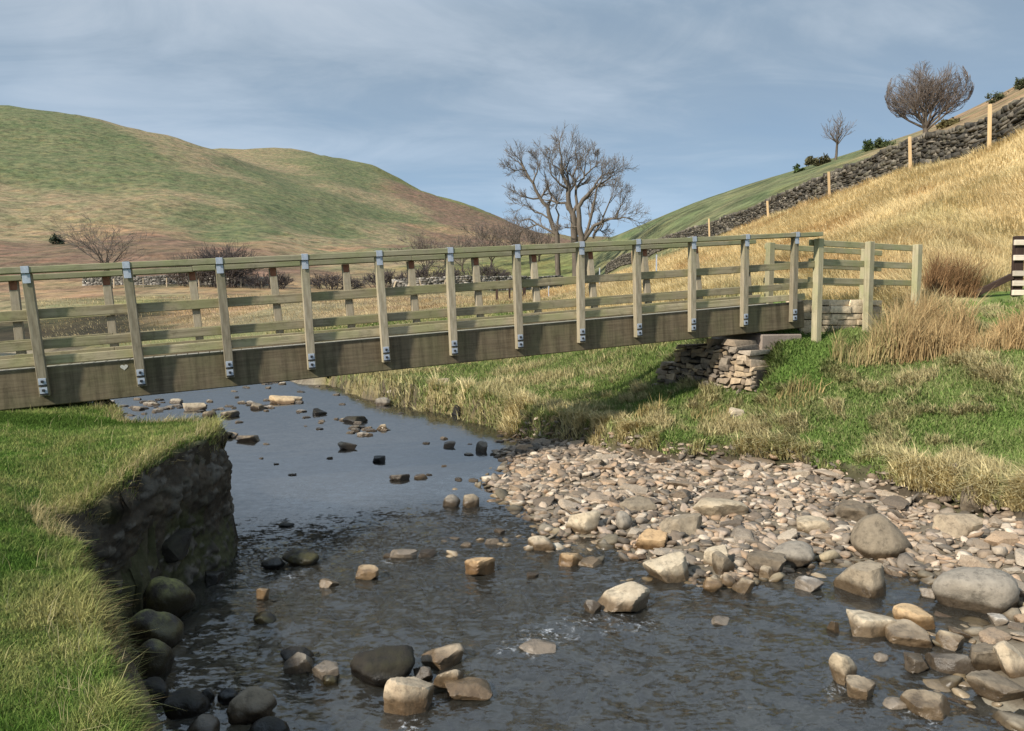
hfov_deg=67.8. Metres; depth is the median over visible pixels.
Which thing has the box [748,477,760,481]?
bar stone
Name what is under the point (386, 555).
stream stone
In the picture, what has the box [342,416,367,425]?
boulder
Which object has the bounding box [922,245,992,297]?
rush clump
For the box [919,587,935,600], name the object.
boulder
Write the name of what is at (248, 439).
boulder
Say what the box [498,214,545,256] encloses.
bare tree
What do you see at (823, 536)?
bar stone
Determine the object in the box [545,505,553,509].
bar stone
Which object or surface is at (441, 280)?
dry stone wall
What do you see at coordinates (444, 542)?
stream stone
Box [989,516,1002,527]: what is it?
bar stone
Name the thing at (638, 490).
bar stone
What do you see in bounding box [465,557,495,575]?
boulder
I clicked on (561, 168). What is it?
bare tree
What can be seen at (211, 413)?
boulder
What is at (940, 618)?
bar stone
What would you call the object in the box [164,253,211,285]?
thorn bush
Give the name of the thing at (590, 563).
boulder
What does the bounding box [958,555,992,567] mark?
bar stone
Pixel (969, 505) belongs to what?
boulder
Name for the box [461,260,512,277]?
thorn bush
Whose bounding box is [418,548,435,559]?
boulder
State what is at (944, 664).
boulder
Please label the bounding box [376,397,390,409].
boulder
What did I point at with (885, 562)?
bar stone
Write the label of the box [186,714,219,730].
boulder
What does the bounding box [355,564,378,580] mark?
boulder
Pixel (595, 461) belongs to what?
bar stone
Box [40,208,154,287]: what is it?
bare tree
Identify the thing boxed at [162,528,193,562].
boulder
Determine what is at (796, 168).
evergreen bush
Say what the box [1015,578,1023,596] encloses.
bar stone
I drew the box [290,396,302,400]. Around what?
boulder
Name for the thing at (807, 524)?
boulder
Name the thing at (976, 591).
boulder
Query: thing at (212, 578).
boulder
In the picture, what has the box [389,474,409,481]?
boulder
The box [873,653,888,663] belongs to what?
boulder
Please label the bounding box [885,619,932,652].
boulder
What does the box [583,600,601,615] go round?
boulder
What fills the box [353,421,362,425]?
stream stone
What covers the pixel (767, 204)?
fence stake
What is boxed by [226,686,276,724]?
boulder
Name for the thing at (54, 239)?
evergreen bush
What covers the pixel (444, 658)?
boulder
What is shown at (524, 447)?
bar stone
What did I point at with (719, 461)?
bar stone
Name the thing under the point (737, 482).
bar stone
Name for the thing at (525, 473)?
bar stone
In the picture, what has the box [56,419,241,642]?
earth bank
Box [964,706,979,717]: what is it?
bar stone
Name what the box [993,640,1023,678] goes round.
boulder
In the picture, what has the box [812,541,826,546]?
bar stone
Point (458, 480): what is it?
stream stone
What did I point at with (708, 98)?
sky
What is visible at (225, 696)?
boulder
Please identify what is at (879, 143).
evergreen bush
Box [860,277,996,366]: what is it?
rush clump
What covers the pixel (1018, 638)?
bar stone
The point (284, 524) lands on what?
boulder
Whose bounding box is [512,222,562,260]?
bare tree
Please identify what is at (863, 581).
boulder
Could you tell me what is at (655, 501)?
bar stone
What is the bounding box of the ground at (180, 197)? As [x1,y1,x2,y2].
[0,85,1023,730]
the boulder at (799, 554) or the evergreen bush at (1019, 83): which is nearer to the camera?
the boulder at (799, 554)
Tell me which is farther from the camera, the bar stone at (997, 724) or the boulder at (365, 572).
the boulder at (365, 572)
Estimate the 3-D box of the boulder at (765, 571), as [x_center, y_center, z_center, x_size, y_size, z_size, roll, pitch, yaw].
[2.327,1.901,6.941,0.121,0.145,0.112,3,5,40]
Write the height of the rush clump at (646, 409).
0.598 m
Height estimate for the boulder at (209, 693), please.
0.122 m
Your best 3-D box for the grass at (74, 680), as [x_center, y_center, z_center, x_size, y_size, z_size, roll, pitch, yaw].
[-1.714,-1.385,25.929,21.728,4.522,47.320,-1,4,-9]
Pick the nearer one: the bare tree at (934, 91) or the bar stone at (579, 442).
the bar stone at (579, 442)
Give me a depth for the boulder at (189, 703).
4.56 m
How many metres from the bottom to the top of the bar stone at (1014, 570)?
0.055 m
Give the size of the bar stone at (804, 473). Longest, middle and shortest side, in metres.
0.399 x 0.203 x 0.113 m
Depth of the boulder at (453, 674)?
4.88 m
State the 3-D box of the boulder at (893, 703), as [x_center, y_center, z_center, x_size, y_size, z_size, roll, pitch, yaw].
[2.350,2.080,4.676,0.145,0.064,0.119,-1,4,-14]
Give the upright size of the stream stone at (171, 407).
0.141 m
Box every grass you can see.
[0,288,1023,730]
[38,126,1023,405]
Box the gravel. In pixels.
[483,417,1023,592]
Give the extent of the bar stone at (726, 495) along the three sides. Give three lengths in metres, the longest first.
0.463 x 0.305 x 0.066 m
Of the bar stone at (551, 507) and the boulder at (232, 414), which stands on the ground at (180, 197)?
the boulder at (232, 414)
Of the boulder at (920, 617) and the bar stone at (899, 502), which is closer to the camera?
the boulder at (920, 617)
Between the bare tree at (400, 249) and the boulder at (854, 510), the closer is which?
the boulder at (854, 510)
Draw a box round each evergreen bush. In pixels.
[49,233,64,243]
[792,163,805,172]
[804,152,830,166]
[862,139,873,151]
[870,137,895,148]
[935,117,959,128]
[984,91,1008,103]
[1013,77,1023,90]
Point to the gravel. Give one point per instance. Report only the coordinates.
(762, 541)
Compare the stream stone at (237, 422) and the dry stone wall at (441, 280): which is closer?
the stream stone at (237, 422)
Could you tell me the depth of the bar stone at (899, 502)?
8.94 m
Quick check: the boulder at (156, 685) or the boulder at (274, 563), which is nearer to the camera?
the boulder at (156, 685)
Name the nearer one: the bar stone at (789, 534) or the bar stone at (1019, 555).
the bar stone at (1019, 555)
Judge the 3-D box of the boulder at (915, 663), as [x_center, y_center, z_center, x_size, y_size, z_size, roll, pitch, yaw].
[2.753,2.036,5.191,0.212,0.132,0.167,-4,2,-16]
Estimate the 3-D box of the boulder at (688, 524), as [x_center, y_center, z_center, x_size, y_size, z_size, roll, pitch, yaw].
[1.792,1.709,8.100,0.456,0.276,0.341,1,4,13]
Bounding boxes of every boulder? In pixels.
[88,399,116,406]
[125,645,139,669]
[129,609,183,648]
[137,638,173,681]
[143,576,195,617]
[143,677,168,709]
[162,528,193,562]
[162,688,210,720]
[182,403,205,411]
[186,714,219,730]
[202,411,216,418]
[202,688,214,703]
[204,571,224,587]
[217,688,238,706]
[221,410,239,419]
[226,431,232,441]
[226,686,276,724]
[231,432,237,438]
[236,435,260,443]
[249,716,289,730]
[250,403,264,411]
[253,611,276,625]
[256,588,268,601]
[261,557,284,569]
[269,395,295,406]
[278,522,294,526]
[280,646,313,660]
[282,549,318,566]
[283,652,313,674]
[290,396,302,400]
[312,408,326,418]
[312,660,338,681]
[319,578,338,587]
[322,675,337,687]
[338,441,356,451]
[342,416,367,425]
[350,645,414,689]
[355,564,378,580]
[372,455,385,464]
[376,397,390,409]
[376,424,386,432]
[383,676,433,724]
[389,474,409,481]
[389,549,416,560]
[413,666,432,681]
[414,474,427,480]
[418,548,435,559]
[421,643,463,671]
[433,669,463,688]
[443,441,455,450]
[443,494,459,511]
[444,677,492,700]
[451,405,461,421]
[463,494,478,511]
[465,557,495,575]
[475,441,486,456]
[519,639,555,658]
[528,535,554,554]
[558,552,582,570]
[565,510,600,533]
[577,556,602,570]
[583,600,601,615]
[597,581,649,611]
[616,511,632,529]
[619,496,656,511]
[634,528,667,549]
[643,552,688,584]
[659,513,701,535]
[692,497,748,516]
[702,577,722,593]
[703,545,727,565]
[709,616,728,627]
[712,551,734,574]
[721,573,735,586]
[729,407,744,418]
[731,577,754,597]
[746,551,785,575]
[759,565,773,578]
[773,541,814,568]
[795,576,823,595]
[796,515,829,533]
[827,621,839,635]
[829,652,856,696]
[833,560,885,602]
[834,500,876,520]
[846,609,896,641]
[846,675,875,703]
[850,513,910,559]
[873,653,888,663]
[882,697,906,710]
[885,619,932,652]
[892,603,935,630]
[900,689,952,723]
[903,652,929,673]
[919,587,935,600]
[924,652,975,676]
[932,513,982,537]
[932,566,1019,616]
[935,630,964,652]
[947,463,958,480]
[960,485,983,513]
[966,670,1023,701]
[969,642,1000,671]
[987,613,1009,625]
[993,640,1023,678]
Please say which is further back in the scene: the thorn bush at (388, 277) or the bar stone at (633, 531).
the thorn bush at (388, 277)
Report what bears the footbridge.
on the ground at (180, 197)
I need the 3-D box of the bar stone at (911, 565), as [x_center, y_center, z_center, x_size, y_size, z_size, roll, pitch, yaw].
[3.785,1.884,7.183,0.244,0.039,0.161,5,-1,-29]
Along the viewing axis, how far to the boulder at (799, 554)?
7.24 m
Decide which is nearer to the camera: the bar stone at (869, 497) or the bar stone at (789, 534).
the bar stone at (789, 534)
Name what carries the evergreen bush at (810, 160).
on the ground at (180, 197)
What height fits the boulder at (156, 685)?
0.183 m
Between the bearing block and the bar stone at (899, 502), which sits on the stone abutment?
the bearing block
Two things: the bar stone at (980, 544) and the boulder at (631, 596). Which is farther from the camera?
the bar stone at (980, 544)
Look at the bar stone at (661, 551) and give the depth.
7.41 m
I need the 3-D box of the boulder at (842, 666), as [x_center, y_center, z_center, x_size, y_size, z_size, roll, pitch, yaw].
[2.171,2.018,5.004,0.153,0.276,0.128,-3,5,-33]
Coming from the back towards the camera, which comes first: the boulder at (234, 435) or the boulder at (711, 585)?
the boulder at (234, 435)
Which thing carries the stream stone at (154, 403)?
on the ground at (180, 197)
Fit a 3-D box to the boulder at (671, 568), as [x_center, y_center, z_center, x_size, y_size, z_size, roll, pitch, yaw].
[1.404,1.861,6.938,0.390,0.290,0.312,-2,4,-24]
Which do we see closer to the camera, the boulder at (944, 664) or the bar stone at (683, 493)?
the boulder at (944, 664)
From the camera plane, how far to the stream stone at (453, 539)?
8.10 m
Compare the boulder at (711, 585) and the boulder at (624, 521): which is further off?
the boulder at (624, 521)
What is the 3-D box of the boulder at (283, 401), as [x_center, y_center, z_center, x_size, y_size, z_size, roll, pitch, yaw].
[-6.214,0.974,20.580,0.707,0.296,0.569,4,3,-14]
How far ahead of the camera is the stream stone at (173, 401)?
20.66 m
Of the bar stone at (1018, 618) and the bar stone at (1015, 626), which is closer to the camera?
the bar stone at (1015, 626)
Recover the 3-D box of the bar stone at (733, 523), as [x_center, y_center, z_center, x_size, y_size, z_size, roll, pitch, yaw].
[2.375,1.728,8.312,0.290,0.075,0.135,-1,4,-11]
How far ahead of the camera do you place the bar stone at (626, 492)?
9.63 m
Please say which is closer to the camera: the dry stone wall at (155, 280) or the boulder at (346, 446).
the boulder at (346, 446)
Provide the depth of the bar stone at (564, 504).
9.02 m
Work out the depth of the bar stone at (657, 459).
11.29 m
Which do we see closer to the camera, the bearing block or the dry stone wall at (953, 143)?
the bearing block
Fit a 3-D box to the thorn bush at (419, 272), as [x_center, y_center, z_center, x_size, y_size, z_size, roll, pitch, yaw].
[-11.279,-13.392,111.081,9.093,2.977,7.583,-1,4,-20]
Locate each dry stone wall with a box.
[82,275,267,285]
[392,275,563,290]
[605,97,1023,273]
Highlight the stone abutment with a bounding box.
[647,338,770,395]
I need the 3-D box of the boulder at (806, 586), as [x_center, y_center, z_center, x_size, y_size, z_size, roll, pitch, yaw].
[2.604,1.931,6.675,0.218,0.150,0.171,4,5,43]
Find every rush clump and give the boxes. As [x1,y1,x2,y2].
[632,393,669,419]
[690,398,730,421]
[762,366,831,412]
[821,305,937,368]
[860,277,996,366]
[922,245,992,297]
[941,302,1023,356]
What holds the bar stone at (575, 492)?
on the gravel
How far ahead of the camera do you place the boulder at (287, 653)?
5.29 m
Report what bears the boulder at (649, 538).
on the gravel
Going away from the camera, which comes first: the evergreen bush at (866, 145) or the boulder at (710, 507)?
the boulder at (710, 507)
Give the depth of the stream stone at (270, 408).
19.42 m
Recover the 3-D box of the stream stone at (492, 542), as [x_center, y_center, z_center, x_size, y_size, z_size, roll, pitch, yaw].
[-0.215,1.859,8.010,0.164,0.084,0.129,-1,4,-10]
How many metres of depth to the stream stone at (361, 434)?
15.01 m
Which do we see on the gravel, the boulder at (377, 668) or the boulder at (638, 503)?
the boulder at (638, 503)
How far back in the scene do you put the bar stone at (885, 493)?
9.43 m
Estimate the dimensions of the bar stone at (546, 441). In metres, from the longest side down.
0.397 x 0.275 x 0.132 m
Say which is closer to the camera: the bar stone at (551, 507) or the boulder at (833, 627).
the boulder at (833, 627)
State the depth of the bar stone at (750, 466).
10.67 m
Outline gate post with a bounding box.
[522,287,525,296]
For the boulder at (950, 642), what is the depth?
5.47 m
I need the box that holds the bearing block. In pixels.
[712,333,801,354]
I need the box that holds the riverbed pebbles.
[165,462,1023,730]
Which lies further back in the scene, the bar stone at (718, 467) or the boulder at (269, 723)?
the bar stone at (718, 467)
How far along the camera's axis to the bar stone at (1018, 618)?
5.88 m
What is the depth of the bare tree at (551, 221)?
110.65 m
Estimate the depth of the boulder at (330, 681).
4.94 m
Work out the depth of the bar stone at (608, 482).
10.20 m
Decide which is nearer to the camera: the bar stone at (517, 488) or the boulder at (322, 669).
the boulder at (322, 669)
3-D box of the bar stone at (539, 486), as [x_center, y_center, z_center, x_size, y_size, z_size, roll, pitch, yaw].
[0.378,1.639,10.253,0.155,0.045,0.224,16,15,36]
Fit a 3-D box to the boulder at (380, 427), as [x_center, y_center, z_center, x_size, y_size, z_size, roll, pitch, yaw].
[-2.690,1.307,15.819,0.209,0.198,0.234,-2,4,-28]
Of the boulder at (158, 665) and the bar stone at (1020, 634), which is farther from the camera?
the bar stone at (1020, 634)
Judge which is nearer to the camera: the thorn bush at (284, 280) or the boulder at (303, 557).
the boulder at (303, 557)
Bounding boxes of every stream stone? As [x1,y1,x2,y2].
[132,406,144,412]
[147,402,160,406]
[151,409,163,412]
[165,405,174,410]
[169,398,182,404]
[235,420,242,424]
[237,401,246,405]
[264,406,274,410]
[278,382,285,386]
[293,401,303,404]
[296,409,306,413]
[347,425,359,430]
[351,428,359,432]
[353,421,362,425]
[356,432,365,437]
[365,428,376,432]
[383,553,389,558]
[440,540,447,544]
[448,537,459,541]
[455,477,462,482]
[459,542,471,549]
[468,478,477,483]
[484,538,498,546]
[493,528,504,534]
[494,440,503,443]
[497,457,506,462]
[527,572,538,578]
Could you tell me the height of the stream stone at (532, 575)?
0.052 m
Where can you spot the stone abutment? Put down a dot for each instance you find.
(735, 364)
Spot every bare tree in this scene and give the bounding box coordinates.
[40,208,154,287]
[384,245,420,263]
[397,230,448,268]
[430,241,461,265]
[435,229,486,270]
[456,218,506,267]
[498,140,566,274]
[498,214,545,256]
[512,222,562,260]
[530,125,604,275]
[551,153,651,274]
[821,111,855,159]
[884,60,973,132]
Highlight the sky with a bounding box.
[0,0,1023,236]
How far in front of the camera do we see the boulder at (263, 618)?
5.92 m
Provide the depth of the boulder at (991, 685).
4.75 m
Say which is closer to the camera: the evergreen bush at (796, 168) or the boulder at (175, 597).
the boulder at (175, 597)
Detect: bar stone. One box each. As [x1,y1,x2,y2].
[509,485,529,491]
[515,444,532,450]
[515,468,531,476]
[530,439,550,443]
[532,484,543,489]
[533,496,554,506]
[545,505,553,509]
[546,481,559,486]
[549,463,562,474]
[558,499,576,512]
[564,495,581,503]
[568,490,582,496]
[570,440,584,445]
[583,459,603,464]
[585,492,610,503]
[593,454,618,459]
[594,466,616,469]
[598,479,616,485]
[613,490,633,496]
[622,483,648,494]
[626,527,642,537]
[638,554,646,559]
[648,457,667,462]
[649,498,660,503]
[652,548,684,555]
[655,465,667,468]
[666,481,698,486]
[669,489,691,498]
[674,466,692,469]
[697,468,708,475]
[697,492,735,500]
[709,464,731,470]
[713,457,729,464]
[720,519,740,527]
[724,572,741,580]
[732,480,752,484]
[734,527,753,544]
[737,464,757,470]
[737,482,747,487]
[743,457,774,464]
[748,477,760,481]
[771,466,789,468]
[773,539,786,544]
[776,499,792,510]
[777,529,797,539]
[791,470,809,477]
[811,534,832,539]
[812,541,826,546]
[813,469,843,477]
[831,486,842,493]
[831,529,850,533]
[860,496,875,498]
[874,488,897,495]
[876,560,889,565]
[881,495,908,509]
[884,565,902,577]
[900,519,913,521]
[905,563,919,566]
[916,543,940,557]
[925,535,939,540]
[933,611,954,626]
[947,697,966,705]
[948,626,971,638]
[955,549,969,553]
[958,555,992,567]
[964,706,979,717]
[973,539,989,549]
[978,716,993,725]
[979,627,1011,644]
[984,530,1018,546]
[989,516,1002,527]
[993,721,1005,730]
[1002,567,1023,573]
[1008,622,1023,629]
[1010,632,1023,636]
[1012,636,1023,641]
[1013,614,1023,622]
[1014,548,1023,566]
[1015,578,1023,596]
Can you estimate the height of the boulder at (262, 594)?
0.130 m
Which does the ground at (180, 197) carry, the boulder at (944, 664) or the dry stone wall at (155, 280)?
the dry stone wall at (155, 280)
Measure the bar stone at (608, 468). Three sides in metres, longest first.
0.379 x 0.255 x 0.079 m
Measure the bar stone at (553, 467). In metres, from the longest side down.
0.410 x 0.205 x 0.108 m
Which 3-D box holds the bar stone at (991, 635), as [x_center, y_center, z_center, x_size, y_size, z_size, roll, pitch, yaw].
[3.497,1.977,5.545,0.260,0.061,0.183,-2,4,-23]
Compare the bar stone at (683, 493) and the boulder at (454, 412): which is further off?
the boulder at (454, 412)
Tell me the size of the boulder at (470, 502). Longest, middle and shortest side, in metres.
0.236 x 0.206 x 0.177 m
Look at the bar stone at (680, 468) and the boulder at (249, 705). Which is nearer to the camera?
the boulder at (249, 705)
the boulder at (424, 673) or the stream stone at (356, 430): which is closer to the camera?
the boulder at (424, 673)
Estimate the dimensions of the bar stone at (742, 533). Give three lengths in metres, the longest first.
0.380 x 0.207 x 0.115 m
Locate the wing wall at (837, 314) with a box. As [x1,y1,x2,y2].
[786,300,881,334]
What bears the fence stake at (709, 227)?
on the ground at (180, 197)
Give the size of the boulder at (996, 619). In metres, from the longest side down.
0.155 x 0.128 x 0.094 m
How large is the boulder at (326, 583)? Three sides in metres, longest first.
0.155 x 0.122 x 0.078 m
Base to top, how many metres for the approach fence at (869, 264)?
2.058 m
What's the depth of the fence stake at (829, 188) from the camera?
41.39 m
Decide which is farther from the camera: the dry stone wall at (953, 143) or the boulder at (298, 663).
the dry stone wall at (953, 143)
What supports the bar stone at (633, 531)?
on the gravel
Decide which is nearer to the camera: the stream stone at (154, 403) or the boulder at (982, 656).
the boulder at (982, 656)
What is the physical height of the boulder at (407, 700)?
0.272 m
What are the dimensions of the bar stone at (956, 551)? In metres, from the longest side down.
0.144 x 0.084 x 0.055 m
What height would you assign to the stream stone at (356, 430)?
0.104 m
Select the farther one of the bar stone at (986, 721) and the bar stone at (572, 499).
the bar stone at (572, 499)
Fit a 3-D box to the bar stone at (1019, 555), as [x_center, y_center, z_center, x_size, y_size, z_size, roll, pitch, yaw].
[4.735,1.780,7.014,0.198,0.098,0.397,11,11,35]
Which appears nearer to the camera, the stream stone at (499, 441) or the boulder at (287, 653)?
the boulder at (287, 653)
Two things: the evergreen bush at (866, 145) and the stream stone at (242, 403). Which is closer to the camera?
the stream stone at (242, 403)
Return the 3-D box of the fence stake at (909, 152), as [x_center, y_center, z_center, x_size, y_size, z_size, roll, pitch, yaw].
[18.316,-9.616,35.033,0.209,1.800,0.100,0,4,0]
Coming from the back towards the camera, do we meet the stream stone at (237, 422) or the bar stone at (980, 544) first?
the stream stone at (237, 422)
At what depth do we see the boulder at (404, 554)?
7.51 m
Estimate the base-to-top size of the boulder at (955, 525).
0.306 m
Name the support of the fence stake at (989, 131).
on the ground at (180, 197)
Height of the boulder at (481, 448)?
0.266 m
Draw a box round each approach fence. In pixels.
[763,242,881,303]
[808,238,922,342]
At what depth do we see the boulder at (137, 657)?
4.56 m
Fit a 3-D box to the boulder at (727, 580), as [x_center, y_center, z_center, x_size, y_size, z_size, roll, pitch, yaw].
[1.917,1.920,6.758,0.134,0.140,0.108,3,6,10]
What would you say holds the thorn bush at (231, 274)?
on the ground at (180, 197)
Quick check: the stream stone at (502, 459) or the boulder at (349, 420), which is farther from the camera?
the boulder at (349, 420)
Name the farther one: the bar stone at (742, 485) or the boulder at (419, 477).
the boulder at (419, 477)
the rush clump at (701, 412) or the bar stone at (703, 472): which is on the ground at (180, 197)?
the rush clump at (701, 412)
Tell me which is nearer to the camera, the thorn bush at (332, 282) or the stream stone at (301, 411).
the stream stone at (301, 411)
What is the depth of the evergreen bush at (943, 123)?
80.18 m
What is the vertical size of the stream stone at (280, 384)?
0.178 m
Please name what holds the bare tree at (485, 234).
on the ground at (180, 197)
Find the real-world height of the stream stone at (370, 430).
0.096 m
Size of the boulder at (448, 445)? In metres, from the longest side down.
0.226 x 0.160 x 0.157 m
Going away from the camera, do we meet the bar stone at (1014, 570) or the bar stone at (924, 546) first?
the bar stone at (1014, 570)
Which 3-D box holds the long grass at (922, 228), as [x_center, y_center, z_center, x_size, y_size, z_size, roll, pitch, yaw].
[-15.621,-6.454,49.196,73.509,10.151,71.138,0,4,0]
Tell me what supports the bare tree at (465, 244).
on the ground at (180, 197)
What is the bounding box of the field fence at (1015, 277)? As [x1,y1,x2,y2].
[973,236,1023,296]
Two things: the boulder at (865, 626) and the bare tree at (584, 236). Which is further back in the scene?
the bare tree at (584, 236)
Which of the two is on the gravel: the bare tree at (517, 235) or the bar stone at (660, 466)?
the bar stone at (660, 466)
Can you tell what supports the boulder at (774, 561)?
on the gravel
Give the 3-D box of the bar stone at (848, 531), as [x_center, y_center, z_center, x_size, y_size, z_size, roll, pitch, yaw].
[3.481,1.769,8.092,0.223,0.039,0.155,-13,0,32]
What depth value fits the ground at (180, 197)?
55.81 m
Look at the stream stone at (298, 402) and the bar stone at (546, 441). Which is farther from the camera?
the stream stone at (298, 402)
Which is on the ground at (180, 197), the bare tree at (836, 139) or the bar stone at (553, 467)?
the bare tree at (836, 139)
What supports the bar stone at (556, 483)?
on the gravel
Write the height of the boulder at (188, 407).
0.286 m
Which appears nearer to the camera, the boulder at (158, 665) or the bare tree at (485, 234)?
the boulder at (158, 665)
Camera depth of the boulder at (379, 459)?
12.35 m
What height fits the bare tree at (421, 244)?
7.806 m
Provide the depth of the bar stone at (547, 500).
9.41 m
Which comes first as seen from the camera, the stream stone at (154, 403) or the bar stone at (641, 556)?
the bar stone at (641, 556)
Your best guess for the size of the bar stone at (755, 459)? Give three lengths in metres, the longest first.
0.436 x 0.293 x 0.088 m
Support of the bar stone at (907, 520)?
on the gravel
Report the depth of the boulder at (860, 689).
4.76 m
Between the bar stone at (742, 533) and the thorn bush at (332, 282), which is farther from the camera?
the thorn bush at (332, 282)
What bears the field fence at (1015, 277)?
on the ground at (180, 197)
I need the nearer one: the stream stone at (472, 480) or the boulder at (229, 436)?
the stream stone at (472, 480)
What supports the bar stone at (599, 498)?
on the gravel
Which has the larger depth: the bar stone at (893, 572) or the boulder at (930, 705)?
the bar stone at (893, 572)
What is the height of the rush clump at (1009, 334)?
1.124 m
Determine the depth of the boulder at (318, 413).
18.06 m
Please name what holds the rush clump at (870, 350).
on the ground at (180, 197)
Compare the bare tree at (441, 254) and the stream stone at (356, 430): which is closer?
the stream stone at (356, 430)
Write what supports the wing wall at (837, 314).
on the ground at (180, 197)
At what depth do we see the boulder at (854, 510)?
8.54 m
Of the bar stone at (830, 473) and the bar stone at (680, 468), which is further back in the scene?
the bar stone at (680, 468)
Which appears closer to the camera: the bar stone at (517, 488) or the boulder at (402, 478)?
the bar stone at (517, 488)
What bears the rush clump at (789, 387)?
on the ground at (180, 197)
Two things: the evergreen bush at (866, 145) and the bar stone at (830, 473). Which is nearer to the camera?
the bar stone at (830, 473)
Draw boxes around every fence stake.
[708,219,709,235]
[766,201,768,216]
[827,172,830,197]
[908,136,911,169]
[987,104,991,151]
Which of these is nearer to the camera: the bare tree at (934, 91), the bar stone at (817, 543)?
the bar stone at (817, 543)
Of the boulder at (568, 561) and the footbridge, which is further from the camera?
the footbridge
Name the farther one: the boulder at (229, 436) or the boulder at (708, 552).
the boulder at (229, 436)
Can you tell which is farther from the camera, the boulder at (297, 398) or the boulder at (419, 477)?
the boulder at (297, 398)
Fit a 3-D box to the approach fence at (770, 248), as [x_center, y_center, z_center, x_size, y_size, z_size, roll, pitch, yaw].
[6.481,-1.609,15.705,3.131,1.682,0.180,-1,4,-22]
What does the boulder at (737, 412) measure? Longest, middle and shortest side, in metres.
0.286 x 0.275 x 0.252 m
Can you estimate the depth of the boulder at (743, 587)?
6.59 m
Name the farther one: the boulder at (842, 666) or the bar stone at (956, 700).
the boulder at (842, 666)
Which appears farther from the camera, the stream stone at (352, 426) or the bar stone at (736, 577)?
the stream stone at (352, 426)
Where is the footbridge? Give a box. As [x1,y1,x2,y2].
[0,232,822,410]
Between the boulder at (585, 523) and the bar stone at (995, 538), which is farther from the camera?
the boulder at (585, 523)
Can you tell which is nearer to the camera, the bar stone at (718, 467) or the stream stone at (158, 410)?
the bar stone at (718, 467)
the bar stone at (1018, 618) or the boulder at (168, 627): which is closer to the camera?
the boulder at (168, 627)
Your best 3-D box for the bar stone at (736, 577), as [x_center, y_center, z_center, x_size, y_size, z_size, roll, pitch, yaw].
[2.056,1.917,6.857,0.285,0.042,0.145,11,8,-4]
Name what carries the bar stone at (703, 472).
on the gravel
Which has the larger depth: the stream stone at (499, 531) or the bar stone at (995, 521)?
the stream stone at (499, 531)
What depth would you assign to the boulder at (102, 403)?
9.75 m
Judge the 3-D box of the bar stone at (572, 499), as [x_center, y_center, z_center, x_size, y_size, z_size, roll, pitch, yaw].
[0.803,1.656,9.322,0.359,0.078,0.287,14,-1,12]
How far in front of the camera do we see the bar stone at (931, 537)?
7.67 m
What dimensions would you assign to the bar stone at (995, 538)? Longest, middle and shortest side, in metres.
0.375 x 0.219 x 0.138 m
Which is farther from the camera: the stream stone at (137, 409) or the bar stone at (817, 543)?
the stream stone at (137, 409)
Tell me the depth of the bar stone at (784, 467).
10.48 m
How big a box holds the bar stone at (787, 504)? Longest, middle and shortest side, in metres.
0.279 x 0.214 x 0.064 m
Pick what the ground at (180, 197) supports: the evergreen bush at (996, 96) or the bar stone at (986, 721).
the evergreen bush at (996, 96)
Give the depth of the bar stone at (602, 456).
11.77 m
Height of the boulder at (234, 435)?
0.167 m
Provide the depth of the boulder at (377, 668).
4.95 m
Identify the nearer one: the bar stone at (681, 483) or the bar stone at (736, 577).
the bar stone at (736, 577)
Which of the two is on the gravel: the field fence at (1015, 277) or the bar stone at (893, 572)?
the bar stone at (893, 572)
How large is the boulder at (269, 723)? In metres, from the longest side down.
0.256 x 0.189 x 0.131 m
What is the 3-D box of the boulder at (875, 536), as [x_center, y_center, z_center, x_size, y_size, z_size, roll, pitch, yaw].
[3.685,1.760,7.630,0.576,0.558,0.508,-4,3,-6]
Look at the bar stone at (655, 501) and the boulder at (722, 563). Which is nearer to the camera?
the boulder at (722, 563)
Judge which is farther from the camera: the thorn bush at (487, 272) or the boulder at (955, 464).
the thorn bush at (487, 272)
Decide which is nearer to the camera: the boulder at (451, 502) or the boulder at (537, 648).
the boulder at (537, 648)
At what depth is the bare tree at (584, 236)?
106.30 m
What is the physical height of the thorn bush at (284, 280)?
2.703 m
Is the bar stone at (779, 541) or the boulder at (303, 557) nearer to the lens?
the boulder at (303, 557)
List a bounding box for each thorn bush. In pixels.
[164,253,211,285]
[179,238,263,287]
[237,271,295,288]
[310,271,368,289]
[352,269,407,287]
[404,263,463,279]
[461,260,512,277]
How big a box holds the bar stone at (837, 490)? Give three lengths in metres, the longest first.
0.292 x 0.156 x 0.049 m

